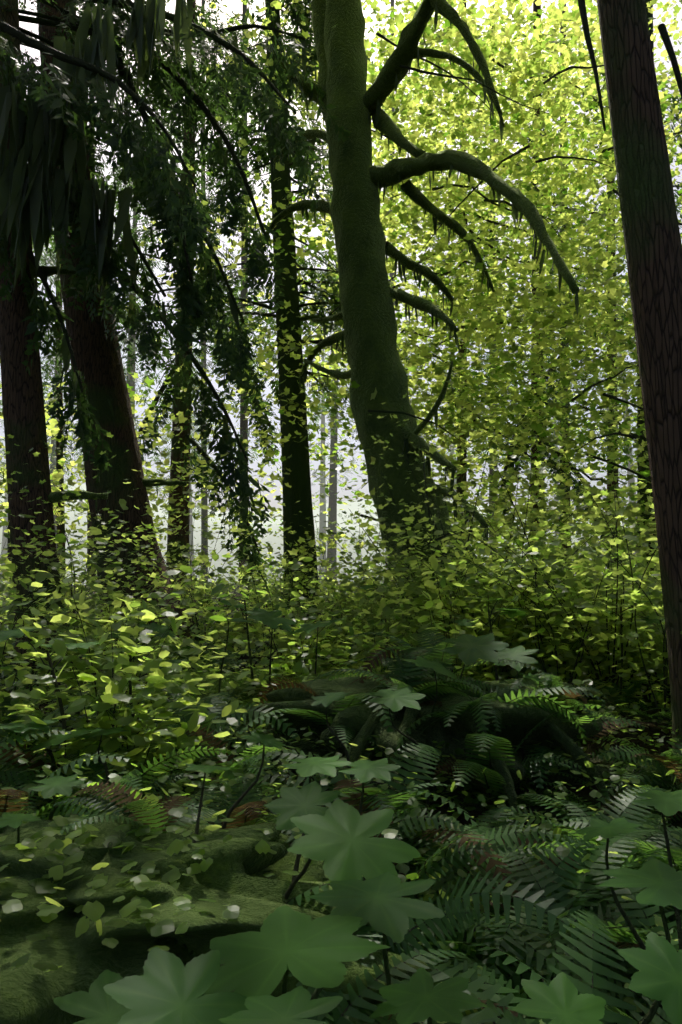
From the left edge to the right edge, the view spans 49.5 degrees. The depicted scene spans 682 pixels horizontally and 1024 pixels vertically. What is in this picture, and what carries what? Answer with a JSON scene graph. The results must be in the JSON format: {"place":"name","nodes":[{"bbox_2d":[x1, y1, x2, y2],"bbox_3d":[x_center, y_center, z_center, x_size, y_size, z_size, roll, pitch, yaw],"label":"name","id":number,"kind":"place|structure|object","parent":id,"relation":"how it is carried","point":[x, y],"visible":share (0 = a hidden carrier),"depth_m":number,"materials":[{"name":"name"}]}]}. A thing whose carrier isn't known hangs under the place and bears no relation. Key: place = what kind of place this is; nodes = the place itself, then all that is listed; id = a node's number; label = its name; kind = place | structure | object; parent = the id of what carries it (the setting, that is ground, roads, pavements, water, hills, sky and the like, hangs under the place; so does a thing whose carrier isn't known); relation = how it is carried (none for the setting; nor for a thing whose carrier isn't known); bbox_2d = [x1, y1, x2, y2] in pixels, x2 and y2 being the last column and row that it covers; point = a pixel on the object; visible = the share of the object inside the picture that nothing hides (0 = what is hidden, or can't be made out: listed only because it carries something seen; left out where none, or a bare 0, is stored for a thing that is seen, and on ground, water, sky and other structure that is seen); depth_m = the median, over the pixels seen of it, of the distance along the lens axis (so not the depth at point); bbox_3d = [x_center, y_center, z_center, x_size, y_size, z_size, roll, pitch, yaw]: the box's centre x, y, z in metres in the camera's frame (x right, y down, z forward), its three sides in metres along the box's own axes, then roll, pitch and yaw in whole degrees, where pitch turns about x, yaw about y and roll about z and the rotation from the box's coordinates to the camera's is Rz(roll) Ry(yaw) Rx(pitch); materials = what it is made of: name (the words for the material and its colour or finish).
{"place":"outdoors","nodes":[
{"label":"outdoors","id":0,"kind":"place"},
{"bbox_2d":[0,0,681,754],"bbox_3d":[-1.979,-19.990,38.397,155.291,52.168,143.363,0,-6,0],"label":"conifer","id":1,"kind":"object","parent":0,"point":[146,168],"depth_m":11.57,"materials":[{"name":"green plant"}]},
{"bbox_2d":[0,0,578,623],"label":"hanging moss","id":2,"kind":"object","parent":1,"relation":"hanging from","point":[32,194],"visible":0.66,"depth_m":10.60,"materials":[{"name":"green plant"}]},
{"bbox_2d":[0,0,681,557],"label":"twigs","id":3,"kind":"object","parent":1,"relation":"attached to","point":[24,36],"visible":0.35,"depth_m":12.23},
{"bbox_2d":[0,470,681,970],"bbox_3d":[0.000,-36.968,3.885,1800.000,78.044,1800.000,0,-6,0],"label":"ground","id":4,"kind":"structure","parent":0,"point":[276,542],"depth_m":12.13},
{"bbox_2d":[0,671,432,1023],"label":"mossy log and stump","id":5,"kind":"object","parent":4,"relation":"on","point":[237,869],"visible":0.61,"depth_m":2.32,"materials":[{"name":"green plant"}]},
{"bbox_2d":[34,0,579,646],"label":"mossy tree","id":6,"kind":"object","parent":4,"relation":"on","point":[368,296],"visible":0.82,"depth_m":13.07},
{"bbox_2d":[0,0,681,601],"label":"leaves","id":7,"kind":"object","parent":6,"relation":"attached to","point":[558,176],"visible":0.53,"depth_m":17.85,"materials":[{"name":"green plant"}]},
{"bbox_2d":[0,592,681,1023],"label":"ferns","id":8,"kind":"object","parent":4,"relation":"on","point":[574,966],"visible":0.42,"depth_m":3.58,"materials":[{"name":"green plant"}]},
{"bbox_2d":[0,381,681,814],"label":"shrub leaves","id":9,"kind":"object","parent":4,"relation":"on","point":[162,683],"visible":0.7,"depth_m":7.62,"materials":[{"name":"green plant"}]},
{"bbox_2d":[0,584,681,1023],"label":"broad-leaved plants","id":10,"kind":"object","parent":4,"relation":"on","point":[302,948],"visible":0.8,"depth_m":1.35,"materials":[{"name":"green plant"}]},
{"bbox_2d":[0,623,681,1023],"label":"ground herbs","id":11,"kind":"object","parent":4,"relation":"on","point":[96,909],"visible":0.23,"depth_m":3.37,"materials":[{"name":"green plant"}]},
{"bbox_2d":[0,432,681,1023],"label":"shrub stems","id":12,"kind":"object","parent":4,"relation":"on","point":[650,1014],"visible":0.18,"depth_m":5.86,"materials":[{"name":"plant"}]},
{"bbox_2d":[0,643,681,1023],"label":"dead fronds","id":13,"kind":"object","parent":4,"relation":"on","point":[254,807],"visible":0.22,"depth_m":3.67,"materials":[{"name":"brown plant"}]},
{"bbox_2d":[241,671,618,830],"bbox_3d":[0.639,2.114,5.682,3.005,1.743,2.494,0,-6,0],"label":"stump and rootwad","id":14,"kind":"object","parent":4,"relation":"on","point":[364,719],"visible":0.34,"depth_m":5.26,"materials":[{"name":"brown wood"}]},
{"bbox_2d":[265,0,656,615],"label":"mossy trunks","id":15,"kind":"object","parent":4,"relation":"on","point":[298,478],"visible":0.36,"depth_m":21.25,"materials":[{"name":"brown plant"}]},
{"bbox_2d":[0,0,681,512],"label":"sky","id":16,"kind":"structure","parent":0,"point":[235,6],"materials":[{"name":"white"}]}
]}

